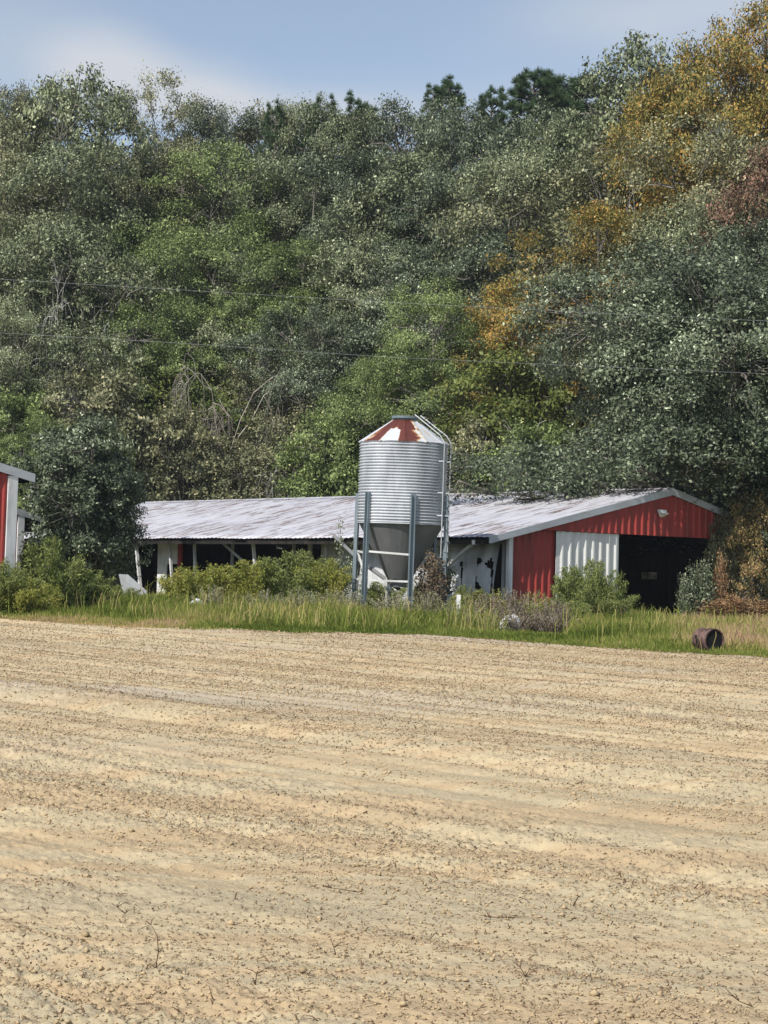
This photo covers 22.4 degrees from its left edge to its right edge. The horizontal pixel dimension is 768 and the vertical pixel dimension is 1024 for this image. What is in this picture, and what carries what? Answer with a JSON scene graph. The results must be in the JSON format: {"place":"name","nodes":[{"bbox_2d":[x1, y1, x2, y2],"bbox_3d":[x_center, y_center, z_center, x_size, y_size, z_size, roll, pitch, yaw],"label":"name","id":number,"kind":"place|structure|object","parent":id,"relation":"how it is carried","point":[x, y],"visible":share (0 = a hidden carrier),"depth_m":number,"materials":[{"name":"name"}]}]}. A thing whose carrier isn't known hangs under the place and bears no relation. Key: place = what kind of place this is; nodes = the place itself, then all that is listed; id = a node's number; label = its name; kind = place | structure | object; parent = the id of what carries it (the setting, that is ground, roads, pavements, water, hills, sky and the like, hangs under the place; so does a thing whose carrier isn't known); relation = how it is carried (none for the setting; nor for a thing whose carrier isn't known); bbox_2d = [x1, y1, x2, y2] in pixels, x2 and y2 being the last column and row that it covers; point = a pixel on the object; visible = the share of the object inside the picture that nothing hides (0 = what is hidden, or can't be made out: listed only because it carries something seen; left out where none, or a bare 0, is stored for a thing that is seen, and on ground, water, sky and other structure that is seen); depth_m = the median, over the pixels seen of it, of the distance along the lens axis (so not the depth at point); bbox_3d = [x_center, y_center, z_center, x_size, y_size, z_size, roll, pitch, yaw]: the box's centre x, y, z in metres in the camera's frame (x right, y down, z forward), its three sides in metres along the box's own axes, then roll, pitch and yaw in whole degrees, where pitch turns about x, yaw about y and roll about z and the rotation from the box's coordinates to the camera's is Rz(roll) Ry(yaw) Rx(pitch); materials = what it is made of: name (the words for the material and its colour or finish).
{"place":"outdoors","nodes":[
{"label":"outdoors","id":0,"kind":"place"},
{"bbox_2d":[15,509,68,576],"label":"barn","id":1,"kind":"structure","parent":0,"point":[23,517],"depth_m":68.43,"materials":[{"name":"metal"}]},
{"bbox_2d":[0,618,767,1023],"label":"field","id":2,"kind":"structure","parent":0,"point":[38,852],"depth_m":11.42,"materials":[{"name":"soil"}]},
{"bbox_2d":[0,619,767,1023],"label":"soil clods","id":3,"kind":"object","parent":2,"relation":"on","point":[344,931],"visible":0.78,"depth_m":13.60,"materials":[{"name":"soil"}]},
{"bbox_2d":[0,618,767,1023],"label":"crop residue","id":4,"kind":"object","parent":2,"relation":"on","point":[576,742],"visible":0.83,"depth_m":14.05},
{"bbox_2d":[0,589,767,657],"bbox_3d":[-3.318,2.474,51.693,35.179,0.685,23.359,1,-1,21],"label":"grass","id":5,"kind":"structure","parent":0,"point":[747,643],"depth_m":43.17,"materials":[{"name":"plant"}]},
{"bbox_2d":[0,0,767,190],"label":"sky","id":6,"kind":"structure","parent":0,"point":[241,50],"materials":[{"name":"blue"}]},
{"bbox_2d":[114,495,692,615],"bbox_3d":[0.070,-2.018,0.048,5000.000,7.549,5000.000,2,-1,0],"label":"ground","id":7,"kind":"structure","parent":0,"point":[645,576],"depth_m":91.61,"materials":[{"name":"soil"}]},
{"bbox_2d":[0,463,34,575],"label":"barn","id":8,"kind":"structure","parent":7,"relation":"on","point":[11,477],"depth_m":45.55,"materials":[{"name":"metal"}]},
{"bbox_2d":[0,557,47,614],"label":"dog fennel","id":9,"kind":"object","parent":7,"relation":"on","point":[6,583],"visible":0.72,"depth_m":44.04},
{"bbox_2d":[0,375,63,512],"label":"leafy tree","id":10,"kind":"object","parent":7,"relation":"on","point":[17,409],"visible":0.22,"depth_m":92.09,"materials":[{"name":"green plant"}]},
{"bbox_2d":[0,578,63,613],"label":"bush","id":11,"kind":"object","parent":7,"relation":"on","point":[25,599],"visible":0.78,"depth_m":44.00,"materials":[{"name":"green plant"}]},
{"bbox_2d":[0,79,85,289],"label":"leafy tree","id":12,"kind":"object","parent":7,"relation":"on","point":[10,132],"visible":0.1,"depth_m":116.31,"materials":[{"name":"green plant"}]},
{"bbox_2d":[0,294,87,501],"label":"oak tree","id":13,"kind":"object","parent":7,"relation":"on","point":[6,372],"visible":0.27,"depth_m":97.11,"materials":[{"name":"green plant"}]},
{"bbox_2d":[0,410,88,557],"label":"bush","id":14,"kind":"object","parent":7,"relation":"on","point":[41,422],"visible":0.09,"depth_m":80.16,"materials":[{"name":"green plant"}]},
{"bbox_2d":[0,139,103,384],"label":"leafy tree","id":15,"kind":"object","parent":7,"relation":"on","point":[6,158],"visible":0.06,"depth_m":109.61,"materials":[{"name":"green plant"}]},
{"bbox_2d":[0,227,104,429],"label":"oak tree","id":16,"kind":"object","parent":7,"relation":"on","point":[20,256],"visible":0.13,"depth_m":102.03,"materials":[{"name":"green plant"}]},
{"bbox_2d":[8,532,96,607],"bbox_3d":[-8.416,1.502,46.326,3.126,2.071,2.864,3,-2,-43],"label":"bush","id":17,"kind":"object","parent":7,"relation":"on","point":[48,568],"visible":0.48,"depth_m":46.00,"materials":[{"name":"plant"}]},
{"bbox_2d":[4,400,153,575],"bbox_3d":[-10.110,-0.252,65.209,4.839,7.157,5.022,2,-1,8],"label":"bush","id":18,"kind":"object","parent":7,"relation":"on","point":[69,474],"visible":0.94,"depth_m":64.41,"materials":[{"name":"green plant"}]},
{"bbox_2d":[0,131,175,361],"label":"oak tree","id":19,"kind":"object","parent":7,"relation":"on","point":[84,177],"visible":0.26,"depth_m":106.61,"materials":[{"name":"green plant"}]},
{"bbox_2d":[4,320,171,420],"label":"oak tree","id":20,"kind":"object","parent":7,"relation":"on","point":[64,348],"visible":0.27,"depth_m":96.97,"materials":[{"name":"green plant"}]},
{"bbox_2d":[62,562,116,606],"bbox_3d":[-7.821,1.918,49.105,2.117,1.383,2.310,1,-2,27],"label":"dog fennel","id":21,"kind":"object","parent":7,"relation":"on","point":[96,588],"visible":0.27,"depth_m":48.85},
{"bbox_2d":[0,62,186,236],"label":"oak tree","id":22,"kind":"object","parent":7,"relation":"on","point":[109,112],"visible":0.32,"depth_m":114.29,"materials":[{"name":"green plant"}]},
{"bbox_2d":[0,233,197,440],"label":"oak tree","id":23,"kind":"object","parent":7,"relation":"on","point":[85,274],"visible":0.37,"depth_m":101.85,"materials":[{"name":"green plant"}]},
{"bbox_2d":[23,359,181,512],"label":"leafy tree","id":24,"kind":"object","parent":7,"relation":"on","point":[96,393],"visible":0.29,"depth_m":92.92,"materials":[{"name":"green plant"}]},
{"bbox_2d":[94,482,154,588],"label":"bush","id":25,"kind":"object","parent":7,"relation":"on","point":[127,561],"visible":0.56,"depth_m":65.62,"materials":[{"name":"green plant"}]},
{"bbox_2d":[63,143,214,292],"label":"leafy tree","id":26,"kind":"object","parent":7,"relation":"on","point":[136,185],"visible":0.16,"depth_m":112.24,"materials":[{"name":"green plant"}]},
{"bbox_2d":[68,298,231,453],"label":"leafy tree","id":27,"kind":"object","parent":7,"relation":"on","point":[171,356],"visible":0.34,"depth_m":99.13,"materials":[{"name":"green plant"}]},
{"bbox_2d":[79,228,232,443],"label":"leafy tree","id":28,"kind":"object","parent":7,"relation":"on","point":[158,258],"visible":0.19,"depth_m":104.69,"materials":[{"name":"green plant"}]},
{"bbox_2d":[69,59,246,252],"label":"leafy tree","id":29,"kind":"object","parent":7,"relation":"on","point":[148,94],"visible":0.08,"depth_m":118.97,"materials":[{"name":"green plant"}]},
{"bbox_2d":[126,392,228,503],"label":"leafy tree","id":30,"kind":"object","parent":7,"relation":"on","point":[171,430],"visible":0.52,"depth_m":93.66,"materials":[{"name":"green plant"}]},
{"bbox_2d":[154,561,233,600],"bbox_3d":[-5.434,2.077,53.952,2.348,1.462,2.049,1,-1,22],"label":"dog fennel","id":31,"kind":"object","parent":7,"relation":"on","point":[188,581],"visible":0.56,"depth_m":53.70,"materials":[{"name":"green plant"}]},
{"bbox_2d":[127,362,263,499],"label":"leafy tree","id":32,"kind":"object","parent":7,"relation":"on","point":[156,396],"visible":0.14,"depth_m":98.13,"materials":[{"name":"green plant"}]},
{"bbox_2d":[91,129,310,416],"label":"leafy tree","id":33,"kind":"object","parent":7,"relation":"on","point":[199,213],"visible":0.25,"depth_m":109.73,"materials":[{"name":"green plant"}]},
{"bbox_2d":[147,94,278,232],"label":"oak tree","id":34,"kind":"object","parent":7,"relation":"on","point":[201,129],"visible":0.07,"depth_m":118.02,"materials":[{"name":"green plant"}]},
{"bbox_2d":[134,242,295,438],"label":"oak tree","id":35,"kind":"object","parent":7,"relation":"on","point":[210,332],"visible":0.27,"depth_m":104.47,"materials":[{"name":"green plant"}]},
{"bbox_2d":[168,428,279,499],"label":"leafy tree","id":36,"kind":"object","parent":7,"relation":"on","point":[227,494],"visible":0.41,"depth_m":94.03,"materials":[{"name":"green plant"}]},
{"bbox_2d":[175,289,272,446],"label":"leafy tree","id":37,"kind":"object","parent":7,"relation":"on","point":[210,351],"visible":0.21,"depth_m":103.49,"materials":[{"name":"green plant"}]},
{"bbox_2d":[142,329,308,548],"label":"dead tree","id":38,"kind":"object","parent":7,"relation":"on","point":[213,405],"visible":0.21,"depth_m":95.82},
{"bbox_2d":[154,97,315,226],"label":"leafy tree","id":39,"kind":"object","parent":7,"relation":"on","point":[255,132],"visible":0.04,"depth_m":120.31,"materials":[{"name":"green plant"}]},
{"bbox_2d":[220,559,279,606],"bbox_3d":[-3.622,2.111,55.183,1.459,1.582,1.835,1,-2,30],"label":"dog fennel","id":40,"kind":"object","parent":7,"relation":"on","point":[256,578],"visible":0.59,"depth_m":54.80,"materials":[{"name":"green plant"}]},
{"bbox_2d":[171,146,346,382],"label":"oak tree","id":41,"kind":"object","parent":7,"relation":"on","point":[295,221],"visible":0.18,"depth_m":111.52,"materials":[{"name":"green plant"}]},
{"bbox_2d":[202,353,329,494],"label":"leafy tree","id":42,"kind":"object","parent":7,"relation":"on","point":[244,381],"visible":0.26,"depth_m":98.94,"materials":[{"name":"green plant"}]},
{"bbox_2d":[247,98,294,244],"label":"pine tree","id":43,"kind":"object","parent":7,"relation":"on","point":[267,126],"visible":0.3,"depth_m":116.43,"materials":[{"name":"green plant"}]},
{"bbox_2d":[218,392,341,548],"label":"leafy tree","id":44,"kind":"object","parent":7,"relation":"on","point":[261,454],"visible":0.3,"depth_m":94.61,"materials":[{"name":"green plant"}]},
{"bbox_2d":[227,548,336,603],"bbox_3d":[-2.946,1.986,56.018,3.126,1.941,2.864,2,-1,12],"label":"dog fennel","id":45,"kind":"object","parent":7,"relation":"on","point":[286,582],"visible":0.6,"depth_m":55.53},
{"bbox_2d":[207,233,356,420],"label":"leafy tree","id":46,"kind":"object","parent":7,"relation":"on","point":[276,266],"visible":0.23,"depth_m":103.50,"materials":[{"name":"green plant"}]},
{"bbox_2d":[226,91,355,248],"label":"oak tree","id":47,"kind":"object","parent":7,"relation":"on","point":[293,131],"visible":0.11,"depth_m":115.87,"materials":[{"name":"green plant"}]},
{"bbox_2d":[214,295,373,471],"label":"oak tree","id":48,"kind":"object","parent":7,"relation":"on","point":[326,375],"visible":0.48,"depth_m":97.43,"materials":[{"name":"green plant"}]},
{"bbox_2d":[290,93,336,235],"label":"pine tree","id":49,"kind":"object","parent":7,"relation":"on","point":[331,103],"visible":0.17,"depth_m":116.28,"materials":[{"name":"green plant"}]},
{"bbox_2d":[258,403,369,497],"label":"leafy tree","id":50,"kind":"object","parent":7,"relation":"on","point":[340,472],"visible":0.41,"depth_m":90.53,"materials":[{"name":"green plant"}]},
{"bbox_2d":[293,557,352,601],"bbox_3d":[-1.873,2.111,56.045,1.742,1.756,1.996,2,-1,-15],"label":"dog fennel","id":51,"kind":"object","parent":7,"relation":"on","point":[337,580],"visible":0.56,"depth_m":55.50,"materials":[{"name":"green plant"}]},
{"bbox_2d":[243,227,432,429],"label":"oak tree","id":52,"kind":"object","parent":7,"relation":"on","point":[339,293],"visible":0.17,"depth_m":100.33,"materials":[{"name":"green plant"}]},
{"bbox_2d":[274,145,417,376],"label":"oak tree","id":53,"kind":"object","parent":7,"relation":"on","point":[358,169],"visible":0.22,"depth_m":106.41,"materials":[{"name":"green plant"}]},
{"bbox_2d":[291,101,408,247],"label":"oak tree","id":54,"kind":"object","parent":7,"relation":"on","point":[352,140],"visible":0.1,"depth_m":114.03,"materials":[{"name":"green plant"}]},
{"bbox_2d":[331,90,379,165],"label":"pine tree","id":55,"kind":"object","parent":7,"relation":"on","point":[357,103],"visible":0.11,"depth_m":116.06,"materials":[{"name":"green plant"}]},
{"bbox_2d":[303,350,417,495],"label":"leafy tree","id":56,"kind":"object","parent":7,"relation":"on","point":[358,376],"visible":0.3,"depth_m":90.97,"materials":[{"name":"green plant"}]},
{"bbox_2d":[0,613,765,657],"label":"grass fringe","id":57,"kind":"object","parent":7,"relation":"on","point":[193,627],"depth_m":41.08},
{"bbox_2d":[3,580,767,650],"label":"tall grass","id":58,"kind":"structure","parent":7,"relation":"on","point":[302,618],"depth_m":44.02,"materials":[{"name":"plant"}]},
{"bbox_2d":[332,414,451,608],"bbox_3d":[0.288,0.141,56.809,2.596,5.903,4.485,2,-1,-15],"label":"feed bin","id":59,"kind":"object","parent":7,"relation":"on","point":[402,502],"visible":1,"depth_m":55.09,"materials":[{"name":"metal"}]},
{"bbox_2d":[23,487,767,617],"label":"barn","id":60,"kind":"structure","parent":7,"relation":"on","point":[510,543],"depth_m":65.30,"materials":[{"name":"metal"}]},
{"bbox_2d":[555,531,618,601],"bbox_3d":[6.436,1.993,61.108,2.940,2.680,0.062,3,-3,-42],"label":"sliding door","id":61,"kind":"structure","parent":60,"relation":"in","point":[572,548],"depth_m":61.03,"materials":[{"name":"white metal"}]},
{"bbox_2d":[286,140,505,342],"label":"oak tree","id":62,"kind":"object","parent":7,"relation":"on","point":[414,159],"visible":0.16,"depth_m":103.54,"materials":[{"name":"green plant"}]},
{"bbox_2d":[333,90,460,244],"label":"oak tree","id":63,"kind":"object","parent":7,"relation":"on","point":[394,128],"visible":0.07,"depth_m":110.72,"materials":[{"name":"green plant"}]},
{"bbox_2d":[306,271,523,489],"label":"leafy tree","id":64,"kind":"object","parent":7,"relation":"on","point":[409,378],"visible":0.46,"depth_m":89.47,"materials":[{"name":"green plant"}]},
{"bbox_2d":[328,234,506,432],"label":"oak tree","id":65,"kind":"object","parent":7,"relation":"on","point":[361,340],"visible":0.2,"depth_m":97.46,"materials":[{"name":"green plant"}]},
{"bbox_2d":[413,548,455,610],"bbox_3d":[1.437,2.052,55.169,1.397,2.052,1.513,2,-1,0],"label":"bush","id":66,"kind":"object","parent":7,"relation":"on","point":[434,581],"visible":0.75,"depth_m":55.02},
{"bbox_2d":[359,90,527,259],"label":"oak tree","id":67,"kind":"object","parent":7,"relation":"on","point":[456,137],"visible":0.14,"depth_m":107.00,"materials":[{"name":"green plant"}]},
{"bbox_2d":[427,73,466,168],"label":"pine tree","id":68,"kind":"object","parent":7,"relation":"on","point":[448,84],"visible":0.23,"depth_m":116.25,"materials":[{"name":"green plant"}]},
{"bbox_2d":[338,156,567,369],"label":"oak tree","id":69,"kind":"object","parent":7,"relation":"on","point":[405,211],"visible":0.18,"depth_m":101.25,"materials":[{"name":"green plant"}]},
{"bbox_2d":[387,221,550,429],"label":"oak tree","id":70,"kind":"object","parent":7,"relation":"on","point":[456,268],"visible":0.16,"depth_m":93.00,"materials":[{"name":"green plant"}]},
{"bbox_2d":[432,408,514,492],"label":"leafy tree","id":71,"kind":"object","parent":7,"relation":"on","point":[476,430],"visible":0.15,"depth_m":83.63,"materials":[{"name":"green plant"}]},
{"bbox_2d":[371,131,604,387],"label":"oak tree","id":72,"kind":"object","parent":7,"relation":"on","point":[513,176],"visible":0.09,"depth_m":97.05,"materials":[{"name":"green plant"}]},
{"bbox_2d":[472,83,513,160],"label":"pine tree","id":73,"kind":"object","parent":7,"relation":"on","point":[483,98],"visible":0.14,"depth_m":116.11,"materials":[{"name":"green plant"}]},
{"bbox_2d":[411,339,592,486],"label":"leafy tree","id":74,"kind":"object","parent":7,"relation":"on","point":[504,380],"visible":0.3,"depth_m":85.34,"materials":[{"name":"green plant"}]},
{"bbox_2d":[447,415,575,574],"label":"leafy tree","id":75,"kind":"object","parent":7,"relation":"on","point":[550,432],"visible":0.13,"depth_m":81.81,"materials":[{"name":"green plant"}]},
{"bbox_2d":[444,96,585,238],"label":"oak tree","id":76,"kind":"object","parent":7,"relation":"on","point":[501,144],"visible":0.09,"depth_m":104.87,"materials":[{"name":"green plant"}]},
{"bbox_2d":[429,267,604,441],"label":"autumn tree","id":77,"kind":"object","parent":7,"relation":"on","point":[500,312],"visible":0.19,"depth_m":87.88,"materials":[{"name":"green plant"}]},
{"bbox_2d":[497,66,565,182],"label":"pine tree","id":78,"kind":"object","parent":7,"relation":"on","point":[519,89],"visible":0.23,"depth_m":115.71,"materials":[{"name":"green plant"}]},
{"bbox_2d":[509,70,585,184],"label":"pine tree","id":79,"kind":"object","parent":7,"relation":"on","point":[542,91],"visible":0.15,"depth_m":115.56,"materials":[{"name":"green plant"}]},
{"bbox_2d":[475,223,632,431],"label":"autumn tree","id":80,"kind":"object","parent":7,"relation":"on","point":[534,242],"visible":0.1,"depth_m":89.96,"materials":[{"name":"green plant"}]},
{"bbox_2d":[423,137,690,412],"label":"leafy tree","id":81,"kind":"object","parent":7,"relation":"on","point":[575,183],"visible":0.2,"depth_m":93.87,"materials":[{"name":"green plant"}]},
{"bbox_2d":[505,107,615,240],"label":"oak tree","id":82,"kind":"object","parent":7,"relation":"on","point":[554,129],"visible":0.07,"depth_m":102.00,"materials":[{"name":"green plant"}]},
{"bbox_2d":[522,68,613,190],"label":"pine tree","id":83,"kind":"object","parent":7,"relation":"on","point":[582,106],"visible":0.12,"depth_m":115.23,"materials":[{"name":"green plant"}]},
{"bbox_2d":[550,557,629,615],"bbox_3d":[5.813,2.257,55.304,2.366,1.977,2.582,1,-2,25],"label":"bush","id":84,"kind":"object","parent":7,"relation":"on","point":[570,587],"visible":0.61,"depth_m":54.96,"materials":[{"name":"plant"}]},
{"bbox_2d":[446,228,767,540],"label":"oak tree","id":85,"kind":"object","parent":7,"relation":"on","point":[682,424],"visible":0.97,"depth_m":65.23,"materials":[{"name":"green plant"}]},
{"bbox_2d":[587,585,640,616],"bbox_3d":[6.463,2.662,54.863,1.537,1.154,1.761,1,-1,22],"label":"dog fennel","id":86,"kind":"object","parent":7,"relation":"on","point":[623,602],"visible":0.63,"depth_m":54.64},
{"bbox_2d":[540,197,710,442],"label":"autumn tree","id":87,"kind":"object","parent":7,"relation":"on","point":[613,220],"visible":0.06,"depth_m":87.73,"materials":[{"name":"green plant"}]},
{"bbox_2d":[519,29,743,218],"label":"oak tree","id":88,"kind":"object","parent":7,"relation":"on","point":[610,87],"visible":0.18,"depth_m":98.38,"materials":[{"name":"green plant"}]},
{"bbox_2d":[521,100,767,434],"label":"leafy tree","id":89,"kind":"object","parent":7,"relation":"on","point":[701,192],"visible":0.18,"depth_m":86.40,"materials":[{"name":"green plant"}]},
{"bbox_2d":[563,78,735,282],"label":"autumn tree","id":90,"kind":"object","parent":7,"relation":"on","point":[638,115],"visible":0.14,"depth_m":91.89,"materials":[{"name":"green plant"}]},
{"bbox_2d":[560,195,765,441],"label":"oak tree","id":91,"kind":"object","parent":7,"relation":"on","point":[681,235],"visible":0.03,"depth_m":82.81,"materials":[{"name":"green plant"}]},
{"bbox_2d":[590,48,748,207],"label":"oak tree","id":92,"kind":"object","parent":7,"relation":"on","point":[614,109],"visible":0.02,"depth_m":99.05,"materials":[{"name":"green plant"}]},
{"bbox_2d":[598,14,767,227],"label":"autumn tree","id":93,"kind":"object","parent":7,"relation":"on","point":[754,115],"visible":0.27,"depth_m":91.08,"materials":[{"name":"yellow plant"}]},
{"bbox_2d":[677,555,719,617],"bbox_3d":[10.454,2.510,64.092,1.513,2.194,1.397,3,-1,-24],"label":"bush","id":94,"kind":"object","parent":7,"relation":"on","point":[699,593],"visible":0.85,"depth_m":63.93,"materials":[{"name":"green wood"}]},
{"bbox_2d":[692,628,723,650],"bbox_3d":[6.482,2.573,38.754,0.529,0.504,0.413,3,-2,-30],"label":"drum","id":95,"kind":"object","parent":7,"relation":"on","point":[707,636],"visible":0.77,"depth_m":38.63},
{"bbox_2d":[701,509,741,610],"bbox_3d":[11.380,1.904,65.170,1.350,4.126,1.504,1,-1,24],"label":"bush","id":96,"kind":"object","parent":7,"relation":"on","point":[720,542],"visible":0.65,"depth_m":64.96,"materials":[{"name":"brown plant"}]},
{"bbox_2d":[711,548,732,608],"bbox_3d":[11.249,2.412,64.448,0.809,2.473,0.876,1,-1,23],"label":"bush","id":97,"kind":"object","parent":7,"relation":"on","point":[720,582],"visible":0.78,"depth_m":64.38,"materials":[{"name":"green plant"}]},
{"bbox_2d":[686,132,767,274],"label":"autumn tree","id":98,"kind":"object","parent":7,"relation":"on","point":[761,183],"visible":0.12,"depth_m":82.24,"materials":[{"name":"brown plant"}]},
{"bbox_2d":[708,212,767,287],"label":"oak tree","id":99,"kind":"object","parent":7,"relation":"on","point":[734,238],"visible":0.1,"depth_m":79.44,"materials":[{"name":"green plant"}]},
{"bbox_2d":[710,0,767,193],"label":"autumn tree","id":100,"kind":"object","parent":7,"relation":"on","point":[749,19],"visible":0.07,"depth_m":92.23,"materials":[{"name":"yellow plant"}]},
{"bbox_2d":[718,503,767,609],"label":"bush","id":101,"kind":"object","parent":7,"relation":"on","point":[761,587],"visible":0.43,"depth_m":65.10,"materials":[{"name":"brown plant"}]},
{"bbox_2d":[719,487,767,611],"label":"bush","id":102,"kind":"object","parent":7,"relation":"on","point":[751,568],"visible":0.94,"depth_m":64.69,"materials":[{"name":"beige plant"}]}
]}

